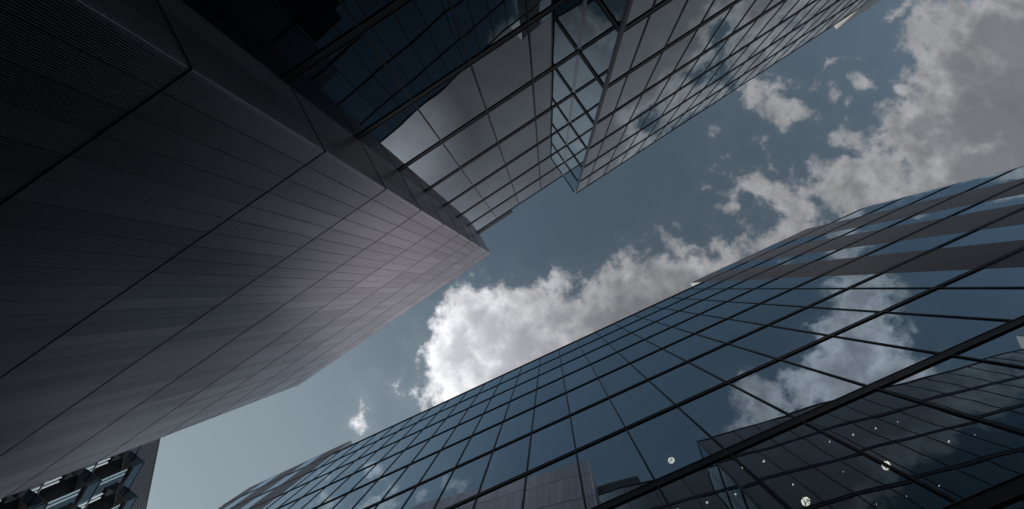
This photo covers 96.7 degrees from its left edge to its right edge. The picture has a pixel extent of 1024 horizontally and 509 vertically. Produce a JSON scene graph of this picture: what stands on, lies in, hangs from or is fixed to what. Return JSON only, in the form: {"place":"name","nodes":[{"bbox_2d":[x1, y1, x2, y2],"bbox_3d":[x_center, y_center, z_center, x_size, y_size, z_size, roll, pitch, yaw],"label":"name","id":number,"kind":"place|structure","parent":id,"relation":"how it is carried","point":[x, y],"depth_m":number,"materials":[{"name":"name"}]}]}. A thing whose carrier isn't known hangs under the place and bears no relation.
{"place":"outdoors","nodes":[
{"label":"outdoors","id":0,"kind":"place"},
{"bbox_2d":[0,438,160,508],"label":"sawtooth building","id":1,"kind":"structure","parent":0,"point":[123,480],"depth_m":38.09,"materials":[{"name":"grey glass"}]},
{"bbox_2d":[46,487,84,508],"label":"window","id":2,"kind":"structure","parent":1,"relation":"in","point":[68,501],"depth_m":34.88,"materials":[{"name":"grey glass"}]},
{"bbox_2d":[88,467,130,504],"bbox_3d":[-34.131,19.676,38.424,0.002,2.940,2.711,28,-92,6],"label":"window","id":3,"kind":"structure","parent":1,"relation":"in","point":[109,485],"depth_m":38.54,"materials":[{"name":"grey glass"}]},
{"bbox_2d":[0,0,490,498],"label":"ribbed building","id":4,"kind":"structure","parent":0,"point":[202,219],"depth_m":10.76,"materials":[{"name":"grey metal"}]},
{"bbox_2d":[181,0,880,233],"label":"glass building","id":5,"kind":"structure","parent":0,"point":[478,116],"depth_m":17.07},
{"bbox_2d":[181,0,355,77],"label":"window pane","id":6,"kind":"structure","parent":5,"relation":"in","point":[281,35],"depth_m":9.21,"materials":[{"name":"grey glass"}]},
{"bbox_2d":[288,35,409,136],"bbox_3d":[-4.363,-4.331,12.453,2.488,4.000,0.004,-33,-96,1],"label":"window pane","id":7,"kind":"structure","parent":5,"relation":"in","point":[353,87],"depth_m":12.07,"materials":[{"name":"blue glass"}]},
{"bbox_2d":[359,105,439,169],"label":"window pane","id":8,"kind":"structure","parent":5,"relation":"in","point":[407,135],"depth_m":16.15,"materials":[{"name":"grey glass"}]},
{"bbox_2d":[365,0,467,98],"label":"window pane","id":9,"kind":"structure","parent":5,"relation":"in","point":[420,43],"depth_m":12.10,"materials":[{"name":"blue glass"}]},
{"bbox_2d":[400,144,458,190],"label":"window pane","id":10,"kind":"structure","parent":5,"relation":"in","point":[438,163],"depth_m":20.19,"materials":[{"name":"grey glass"}]},
{"bbox_2d":[426,170,472,205],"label":"window pane","id":11,"kind":"structure","parent":5,"relation":"in","point":[458,183],"depth_m":24.22,"materials":[{"name":"grey glass"}]},
{"bbox_2d":[415,67,485,139],"label":"window pane","id":12,"kind":"structure","parent":5,"relation":"in","point":[458,101],"depth_m":16.10,"materials":[{"name":"grey glass"}]},
{"bbox_2d":[445,188,482,216],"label":"window pane","id":13,"kind":"structure","parent":5,"relation":"in","point":[471,198],"depth_m":28.24,"materials":[{"name":"grey glass"}]},
{"bbox_2d":[444,115,496,166],"label":"window pane","id":14,"kind":"structure","parent":5,"relation":"in","point":[479,136],"depth_m":20.15,"materials":[{"name":"grey glass"}]},
{"bbox_2d":[458,201,489,224],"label":"window pane","id":15,"kind":"structure","parent":5,"relation":"in","point":[479,210],"depth_m":32.24,"materials":[{"name":"grey glass"}]},
{"bbox_2d":[462,146,504,184],"label":"window pane","id":16,"kind":"structure","parent":5,"relation":"in","point":[490,162],"depth_m":24.18,"materials":[{"name":"grey glass"}]},
{"bbox_2d":[450,0,526,58],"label":"window pane","id":17,"kind":"structure","parent":5,"relation":"in","point":[481,23],"depth_m":13.05,"materials":[{"name":"blue glass"}]},
{"bbox_2d":[475,167,510,198],"label":"window pane","id":18,"kind":"structure","parent":5,"relation":"in","point":[501,178],"depth_m":28.19,"materials":[{"name":"grey glass"}]},
{"bbox_2d":[485,183,514,209],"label":"window pane","id":19,"kind":"structure","parent":5,"relation":"in","point":[505,193],"depth_m":32.20,"materials":[{"name":"grey glass"}]},
{"bbox_2d":[472,28,531,109],"bbox_3d":[-0.250,-6.499,16.314,2.190,4.000,0.005,-33,-96,1],"label":"window pane","id":20,"kind":"structure","parent":5,"relation":"in","point":[507,68],"depth_m":16.04,"materials":[{"name":"grey glass"}]},
{"bbox_2d":[489,85,534,141],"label":"window pane","id":21,"kind":"structure","parent":5,"relation":"in","point":[518,110],"depth_m":20.09,"materials":[{"name":"grey glass"}]},
{"bbox_2d":[499,121,536,163],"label":"window pane","id":22,"kind":"structure","parent":5,"relation":"in","point":[525,139],"depth_m":24.11,"materials":[{"name":"grey glass"}]},
{"bbox_2d":[507,147,537,180],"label":"window pane","id":23,"kind":"structure","parent":5,"relation":"in","point":[529,160],"depth_m":28.13,"materials":[{"name":"grey glass"}]},
{"bbox_2d":[512,165,539,192],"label":"window pane","id":24,"kind":"structure","parent":5,"relation":"in","point":[531,176],"depth_m":32.15,"materials":[{"name":"grey glass"}]},
{"bbox_2d":[540,147,565,176],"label":"window pane","id":25,"kind":"structure","parent":5,"relation":"in","point":[557,159],"depth_m":32.11,"materials":[{"name":"grey glass"}]},
{"bbox_2d":[538,126,568,162],"label":"window pane","id":26,"kind":"structure","parent":5,"relation":"in","point":[557,141],"depth_m":28.06,"materials":[{"name":"grey glass"}]},
{"bbox_2d":[536,97,571,142],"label":"window pane","id":27,"kind":"structure","parent":5,"relation":"in","point":[558,117],"depth_m":24.06,"materials":[{"name":"grey glass"}]},
{"bbox_2d":[534,55,576,116],"label":"window pane","id":28,"kind":"structure","parent":5,"relation":"in","point":[558,84],"depth_m":20.03,"materials":[{"name":"grey glass"}]},
{"bbox_2d":[530,0,583,78],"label":"window pane","id":29,"kind":"structure","parent":5,"relation":"in","point":[554,37],"depth_m":16.04,"materials":[{"name":"grey glass"}]},
{"bbox_2d":[567,127,585,165],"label":"window pane","id":30,"kind":"structure","parent":5,"relation":"in","point":[574,144],"depth_m":27.96,"materials":[{"name":"grey glass"}]},
{"bbox_2d":[570,97,592,146],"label":"window pane","id":31,"kind":"structure","parent":5,"relation":"in","point":[579,121],"depth_m":23.94,"materials":[{"name":"grey glass"}]},
{"bbox_2d":[574,56,602,120],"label":"window pane","id":32,"kind":"structure","parent":5,"relation":"in","point":[588,91],"depth_m":19.91,"materials":[{"name":"grey glass"}]},
{"bbox_2d":[580,0,617,83],"label":"window pane","id":33,"kind":"structure","parent":5,"relation":"in","point":[598,38],"depth_m":15.90,"materials":[{"name":"grey glass"}]},
{"bbox_2d":[598,76,626,120],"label":"window pane","id":34,"kind":"structure","parent":5,"relation":"in","point":[613,93],"depth_m":19.80,"materials":[{"name":"grey glass"}]},
{"bbox_2d":[598,126,626,156],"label":"window pane","id":35,"kind":"structure","parent":5,"relation":"in","point":[613,140],"depth_m":27.82,"materials":[{"name":"grey glass"}]},
{"bbox_2d":[605,96,640,137],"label":"window pane","id":36,"kind":"structure","parent":5,"relation":"in","point":[621,117],"depth_m":23.80,"materials":[{"name":"grey glass"}]},
{"bbox_2d":[609,17,648,83],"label":"window pane","id":37,"kind":"structure","parent":5,"relation":"in","point":[631,38],"depth_m":15.75,"materials":[{"name":"grey glass"}]},
{"bbox_2d":[619,110,650,143],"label":"window pane","id":38,"kind":"structure","parent":5,"relation":"in","point":[636,125],"depth_m":27.80,"materials":[{"name":"grey glass"}]},
{"bbox_2d":[616,53,661,109],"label":"window pane","id":39,"kind":"structure","parent":5,"relation":"in","point":[636,82],"depth_m":19.78,"materials":[{"name":"grey glass"}]},
{"bbox_2d":[630,77,669,120],"label":"window pane","id":40,"kind":"structure","parent":5,"relation":"in","point":[648,99],"depth_m":23.78,"materials":[{"name":"grey glass"}]},
{"bbox_2d":[641,94,674,128],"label":"window pane","id":41,"kind":"structure","parent":5,"relation":"in","point":[657,111],"depth_m":27.72,"materials":[{"name":"grey glass"}]},
{"bbox_2d":[631,0,686,69],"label":"window pane","id":42,"kind":"structure","parent":5,"relation":"in","point":[661,24],"depth_m":15.83,"materials":[{"name":"grey glass"}]},
{"bbox_2d":[646,30,696,89],"bbox_3d":[6.844,-8.385,19.915,1.650,4.000,0.003,-33,-96,1],"label":"window pane","id":43,"kind":"structure","parent":5,"relation":"in","point":[670,58],"depth_m":19.74,"materials":[{"name":"grey glass"}]},
{"bbox_2d":[655,58,698,104],"label":"window pane","id":44,"kind":"structure","parent":5,"relation":"in","point":[676,80],"depth_m":23.72,"materials":[{"name":"grey glass"}]},
{"bbox_2d":[662,79,698,115],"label":"window pane","id":45,"kind":"structure","parent":5,"relation":"in","point":[682,94],"depth_m":27.68,"materials":[{"name":"grey glass"}]},
{"bbox_2d":[666,0,713,46],"label":"window pane","id":46,"kind":"structure","parent":5,"relation":"in","point":[695,11],"depth_m":16.58,"materials":[{"name":"grey glass"}]},
{"bbox_2d":[675,7,731,70],"bbox_3d":[8.226,-9.285,19.873,1.650,4.000,0.004,-33,-96,1],"label":"window pane","id":47,"kind":"structure","parent":5,"relation":"in","point":[703,36],"depth_m":19.68,"materials":[{"name":"grey glass"}]},
{"bbox_2d":[681,40,726,87],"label":"window pane","id":48,"kind":"structure","parent":5,"relation":"in","point":[705,60],"depth_m":23.67,"materials":[{"name":"grey glass"}]},
{"bbox_2d":[685,62,723,100],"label":"window pane","id":49,"kind":"structure","parent":5,"relation":"in","point":[704,80],"depth_m":27.64,"materials":[{"name":"grey glass"}]},
{"bbox_2d":[706,46,747,86],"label":"window pane","id":50,"kind":"structure","parent":5,"relation":"in","point":[729,63],"depth_m":27.62,"materials":[{"name":"grey glass"}]},
{"bbox_2d":[704,0,754,51],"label":"window pane","id":51,"kind":"structure","parent":5,"relation":"in","point":[739,10],"depth_m":19.89,"materials":[{"name":"grey glass"}]},
{"bbox_2d":[705,21,755,71],"label":"window pane","id":52,"kind":"structure","parent":5,"relation":"in","point":[733,41],"depth_m":23.63,"materials":[{"name":"grey glass"}]},
{"bbox_2d":[729,29,773,71],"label":"window pane","id":53,"kind":"structure","parent":5,"relation":"in","point":[751,49],"depth_m":27.57,"materials":[{"name":"grey glass"}]},
{"bbox_2d":[733,0,771,32],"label":"window pane","id":54,"kind":"structure","parent":5,"relation":"in","point":[759,6],"depth_m":20.69,"materials":[{"name":"grey glass"}]},
{"bbox_2d":[730,2,783,55],"bbox_3d":[12.690,-11.683,23.724,1.650,4.000,0.004,-33,-96,1],"label":"window pane","id":55,"kind":"structure","parent":5,"relation":"in","point":[761,22],"depth_m":23.59,"materials":[{"name":"grey glass"}]},
{"bbox_2d":[749,14,796,58],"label":"window pane","id":56,"kind":"structure","parent":5,"relation":"in","point":[779,29],"depth_m":27.55,"materials":[{"name":"grey glass"}]},
{"bbox_2d":[756,0,798,38],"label":"window pane","id":57,"kind":"structure","parent":5,"relation":"in","point":[789,4],"depth_m":23.96,"materials":[{"name":"grey glass"}]},
{"bbox_2d":[772,0,819,43],"label":"window pane","id":58,"kind":"structure","parent":5,"relation":"in","point":[803,13],"depth_m":27.51,"materials":[{"name":"grey glass"}]},
{"bbox_2d":[147,0,1023,508],"label":"sky","id":59,"kind":"structure","parent":0,"point":[904,98],"materials":[{"name":"blue"}]},
{"bbox_2d":[218,166,1023,508],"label":"glass tower","id":60,"kind":"structure","parent":0,"point":[868,358],"depth_m":13.56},
{"bbox_2d":[302,476,348,508],"label":"window pane","id":61,"kind":"structure","parent":60,"relation":"in","point":[319,498],"depth_m":24.06,"materials":[{"name":"blue glass"}]},
{"bbox_2d":[323,464,374,502],"label":"window pane","id":62,"kind":"structure","parent":60,"relation":"in","point":[354,478],"depth_m":23.79,"materials":[{"name":"blue glass"}]},
{"bbox_2d":[333,480,376,508],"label":"window pane","id":63,"kind":"structure","parent":60,"relation":"in","point":[353,497],"depth_m":20.62,"materials":[{"name":"blue glass"}]},
{"bbox_2d":[352,451,402,489],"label":"window pane","id":64,"kind":"structure","parent":60,"relation":"in","point":[380,467],"depth_m":23.74,"materials":[{"name":"blue glass"}]},
{"bbox_2d":[353,466,406,508],"label":"window pane","id":65,"kind":"structure","parent":60,"relation":"in","point":[380,488],"depth_m":19.82,"materials":[{"name":"blue glass"}]},
{"bbox_2d":[375,487,414,508],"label":"window pane","id":66,"kind":"structure","parent":60,"relation":"in","point":[396,502],"depth_m":17.20,"materials":[{"name":"blue glass"}]},
{"bbox_2d":[382,439,428,475],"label":"window pane","id":67,"kind":"structure","parent":60,"relation":"in","point":[408,455],"depth_m":23.66,"materials":[{"name":"blue glass"}]},
{"bbox_2d":[382,452,437,499],"label":"window pane","id":68,"kind":"structure","parent":60,"relation":"in","point":[415,471],"depth_m":19.66,"materials":[{"name":"blue glass"}]},
{"bbox_2d":[402,470,452,508],"label":"window pane","id":69,"kind":"structure","parent":60,"relation":"in","point":[425,495],"depth_m":16.33,"materials":[{"name":"blue glass"}]},
{"bbox_2d":[412,427,454,461],"label":"window pane","id":70,"kind":"structure","parent":60,"relation":"in","point":[435,443],"depth_m":23.61,"materials":[{"name":"blue glass"}]},
{"bbox_2d":[420,438,469,481],"label":"window pane","id":71,"kind":"structure","parent":60,"relation":"in","point":[447,458],"depth_m":19.60,"materials":[{"name":"blue glass"}]},
{"bbox_2d":[443,415,481,447],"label":"window pane","id":72,"kind":"structure","parent":60,"relation":"in","point":[466,429],"depth_m":23.54,"materials":[{"name":"blue glass"}]},
{"bbox_2d":[434,452,491,508],"label":"window pane","id":73,"kind":"structure","parent":60,"relation":"in","point":[465,481],"depth_m":15.61,"materials":[{"name":"blue glass"}]},
{"bbox_2d":[457,423,501,464],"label":"window pane","id":74,"kind":"structure","parent":60,"relation":"in","point":[480,443],"depth_m":19.54,"materials":[{"name":"blue glass"}]},
{"bbox_2d":[473,403,508,433],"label":"window pane","id":75,"kind":"structure","parent":60,"relation":"in","point":[494,416],"depth_m":23.49,"materials":[{"name":"blue glass"}]},
{"bbox_2d":[474,476,524,508],"label":"window pane","id":76,"kind":"structure","parent":60,"relation":"in","point":[510,495],"depth_m":12.95,"materials":[{"name":"grey glass"}]},
{"bbox_2d":[479,435,529,492],"label":"window pane","id":77,"kind":"structure","parent":60,"relation":"in","point":[509,461],"depth_m":15.50,"materials":[{"name":"blue glass"}]},
{"bbox_2d":[495,408,533,447],"label":"window pane","id":78,"kind":"structure","parent":60,"relation":"in","point":[515,427],"depth_m":19.47,"materials":[{"name":"blue glass"}]},
{"bbox_2d":[504,390,535,419],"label":"window pane","id":79,"kind":"structure","parent":60,"relation":"in","point":[525,402],"depth_m":23.41,"materials":[{"name":"blue glass"}]},
{"bbox_2d":[535,378,564,405],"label":"window pane","id":80,"kind":"structure","parent":60,"relation":"in","point":[555,388],"depth_m":23.35,"materials":[{"name":"blue glass"}]},
{"bbox_2d":[532,393,568,430],"label":"window pane","id":81,"kind":"structure","parent":60,"relation":"in","point":[552,410],"depth_m":19.40,"materials":[{"name":"blue glass"}]},
{"bbox_2d":[528,417,574,469],"label":"window pane","id":82,"kind":"structure","parent":60,"relation":"in","point":[555,440],"depth_m":15.44,"materials":[{"name":"blue glass"}]},
{"bbox_2d":[523,453,584,508],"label":"window pane","id":83,"kind":"structure","parent":60,"relation":"in","point":[556,485],"depth_m":12.00,"materials":[{"name":"grey glass"}]},
{"bbox_2d":[564,365,595,390],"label":"window pane","id":84,"kind":"structure","parent":60,"relation":"in","point":[586,374],"depth_m":23.29,"materials":[{"name":"blue glass"}]},
{"bbox_2d":[567,379,606,413],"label":"window pane","id":85,"kind":"structure","parent":60,"relation":"in","point":[592,392],"depth_m":19.34,"materials":[{"name":"blue glass"}]},
{"bbox_2d":[571,399,623,448],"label":"window pane","id":86,"kind":"structure","parent":60,"relation":"in","point":[599,420],"depth_m":15.37,"materials":[{"name":"blue glass"}]},
{"bbox_2d":[591,353,627,376],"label":"window pane","id":87,"kind":"structure","parent":60,"relation":"in","point":[614,361],"depth_m":23.21,"materials":[{"name":"blue glass"}]},
{"bbox_2d":[577,430,652,508],"label":"window pane","id":88,"kind":"structure","parent":60,"relation":"in","point":[612,467],"depth_m":11.41,"materials":[{"name":"blue glass"}]},
{"bbox_2d":[599,364,645,395],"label":"window pane","id":89,"kind":"structure","parent":60,"relation":"in","point":[620,379],"depth_m":19.27,"materials":[{"name":"blue glass"}]},
{"bbox_2d":[619,340,659,361],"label":"window pane","id":90,"kind":"structure","parent":60,"relation":"in","point":[644,347],"depth_m":23.15,"materials":[{"name":"blue glass"}]},
{"bbox_2d":[610,381,673,425],"bbox_3d":[4.322,5.021,15.563,1.650,3.910,0.003,-25,-96,2],"label":"window pane","id":91,"kind":"structure","parent":60,"relation":"in","point":[643,400],"depth_m":15.30,"materials":[{"name":"blue glass"}]},
{"bbox_2d":[633,322,669,338],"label":"window pane","id":92,"kind":"structure","parent":60,"relation":"in","point":[653,328],"depth_m":27.03,"materials":[{"name":"blue glass"}]},
{"bbox_2d":[631,349,684,377],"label":"window pane","id":93,"kind":"structure","parent":60,"relation":"in","point":[655,363],"depth_m":19.21,"materials":[{"name":"blue glass"}]},
{"bbox_2d":[646,327,691,347],"label":"window pane","id":94,"kind":"structure","parent":60,"relation":"in","point":[670,335],"depth_m":23.09,"materials":[{"name":"blue glass"}]},
{"bbox_2d":[627,407,721,478],"bbox_3d":[4.011,4.723,11.677,1.650,3.910,0.003,-25,-96,2],"label":"window pane","id":95,"kind":"structure","parent":60,"relation":"in","point":[669,441],"depth_m":11.34,"materials":[{"name":"blue glass"}]},
{"bbox_2d":[650,363,723,403],"label":"window pane","id":96,"kind":"structure","parent":60,"relation":"in","point":[685,381],"depth_m":15.24,"materials":[{"name":"blue glass"}]},
{"bbox_2d":[663,334,723,359],"label":"window pane","id":97,"kind":"structure","parent":60,"relation":"in","point":[692,346],"depth_m":19.15,"materials":[{"name":"blue glass"}]},
{"bbox_2d":[674,315,723,332],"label":"window pane","id":98,"kind":"structure","parent":60,"relation":"in","point":[698,322],"depth_m":23.00,"materials":[{"name":"blue glass"}]},
{"bbox_2d":[660,455,787,508],"label":"window pane","id":99,"kind":"structure","parent":60,"relation":"in","point":[724,483],"depth_m":8.62,"materials":[{"name":"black glass"}]},
{"bbox_2d":[702,302,754,317],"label":"window pane","id":100,"kind":"structure","parent":60,"relation":"in","point":[727,309],"depth_m":22.96,"materials":[{"name":"blue glass"}]},
{"bbox_2d":[696,319,762,341],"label":"window pane","id":101,"kind":"structure","parent":60,"relation":"in","point":[727,330],"depth_m":19.07,"materials":[{"name":"blue glass"}]},
{"bbox_2d":[690,344,773,380],"label":"window pane","id":102,"kind":"structure","parent":60,"relation":"in","point":[727,362],"depth_m":15.18,"materials":[{"name":"blue glass"}]},
{"bbox_2d":[679,384,791,447],"bbox_3d":[5.500,4.016,11.612,1.650,3.910,0.003,-25,-96,2],"label":"window pane","id":103,"kind":"structure","parent":60,"relation":"in","point":[729,414],"depth_m":11.27,"materials":[{"name":"blue glass"}]},
{"bbox_2d":[730,289,787,302],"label":"window pane","id":104,"kind":"structure","parent":60,"relation":"in","point":[756,295],"depth_m":22.88,"materials":[{"name":"blue glass"}]},
{"bbox_2d":[730,304,802,323],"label":"window pane","id":105,"kind":"structure","parent":60,"relation":"in","point":[761,313],"depth_m":19.02,"materials":[{"name":"blue glass"}]},
{"bbox_2d":[730,326,825,357],"label":"window pane","id":106,"kind":"structure","parent":60,"relation":"in","point":[776,342],"depth_m":15.11,"materials":[{"name":"blue glass"}]},
{"bbox_2d":[758,277,813,287],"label":"window pane","id":107,"kind":"structure","parent":60,"relation":"in","point":[784,282],"depth_m":22.82,"materials":[{"name":"blue glass"}]},
{"bbox_2d":[731,360,862,415],"label":"window pane","id":108,"kind":"structure","parent":60,"relation":"in","point":[796,390],"depth_m":11.20,"materials":[{"name":"blue glass"}]},
{"bbox_2d":[764,289,841,305],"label":"window pane","id":109,"kind":"structure","parent":60,"relation":"in","point":[800,297],"depth_m":18.94,"materials":[{"name":"blue glass"}]},
{"bbox_2d":[780,250,834,264],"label":"window pane","id":110,"kind":"structure","parent":60,"relation":"in","point":[810,257],"depth_m":26.63,"materials":[{"name":"blue glass"}]},
{"bbox_2d":[771,307,876,333],"label":"window pane","id":111,"kind":"structure","parent":60,"relation":"in","point":[819,320],"depth_m":15.04,"materials":[{"name":"blue glass"}]},
{"bbox_2d":[796,274,874,287],"label":"window pane","id":112,"kind":"structure","parent":60,"relation":"in","point":[846,281],"depth_m":18.87,"materials":[{"name":"blue glass"}]},
{"bbox_2d":[732,423,953,508],"label":"window pane","id":113,"kind":"structure","parent":60,"relation":"in","point":[807,468],"depth_m":7.55,"materials":[{"name":"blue glass"}]},
{"bbox_2d":[817,243,887,260],"label":"window pane","id":114,"kind":"structure","parent":60,"relation":"in","point":[856,251],"depth_m":22.68,"materials":[{"name":"blue glass"}]},
{"bbox_2d":[783,337,934,384],"label":"window pane","id":115,"kind":"structure","parent":60,"relation":"in","point":[867,363],"depth_m":11.14,"materials":[{"name":"blue glass"}]},
{"bbox_2d":[813,289,927,310],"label":"window pane","id":116,"kind":"structure","parent":60,"relation":"in","point":[862,299],"depth_m":14.97,"materials":[{"name":"blue glass"}]},
{"bbox_2d":[843,217,906,235],"label":"window pane","id":117,"kind":"structure","parent":60,"relation":"in","point":[877,226],"depth_m":26.48,"materials":[{"name":"blue glass"}]},
{"bbox_2d":[852,270,969,287],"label":"window pane","id":118,"kind":"structure","parent":60,"relation":"in","point":[934,278],"depth_m":14.90,"materials":[{"name":"blue glass"}]},
{"bbox_2d":[805,390,1023,499],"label":"window pane","id":119,"kind":"structure","parent":60,"relation":"in","point":[961,457],"depth_m":7.20,"materials":[{"name":"blue glass"}]},
{"bbox_2d":[866,232,966,255],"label":"window pane","id":120,"kind":"structure","parent":60,"relation":"in","point":[927,243],"depth_m":18.74,"materials":[{"name":"blue glass"}]},
{"bbox_2d":[836,313,1008,351],"label":"window pane","id":121,"kind":"structure","parent":60,"relation":"in","point":[931,333],"depth_m":11.07,"materials":[{"name":"blue glass"}]},
{"bbox_2d":[888,204,972,227],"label":"window pane","id":122,"kind":"structure","parent":60,"relation":"in","point":[943,213],"depth_m":22.53,"materials":[{"name":"blue glass"}]},
{"bbox_2d":[880,356,1023,430],"label":"window pane","id":123,"kind":"structure","parent":60,"relation":"in","point":[992,392],"depth_m":8.09,"materials":[{"name":"blue glass"}]},
{"bbox_2d":[889,288,1023,318],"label":"window pane","id":124,"kind":"structure","parent":60,"relation":"in","point":[1002,303],"depth_m":11.37,"materials":[{"name":"blue glass"}]},
{"bbox_2d":[937,224,1023,248],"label":"window pane","id":125,"kind":"structure","parent":60,"relation":"in","point":[1016,232],"depth_m":15.55,"materials":[{"name":"blue glass"}]},
{"bbox_2d":[942,267,1023,286],"label":"window pane","id":126,"kind":"structure","parent":60,"relation":"in","point":[998,277],"depth_m":12.17,"materials":[{"name":"blue glass"}]},
{"bbox_2d":[953,194,1023,215],"label":"window pane","id":127,"kind":"structure","parent":60,"relation":"in","point":[1018,199],"depth_m":19.24,"materials":[{"name":"blue glass"}]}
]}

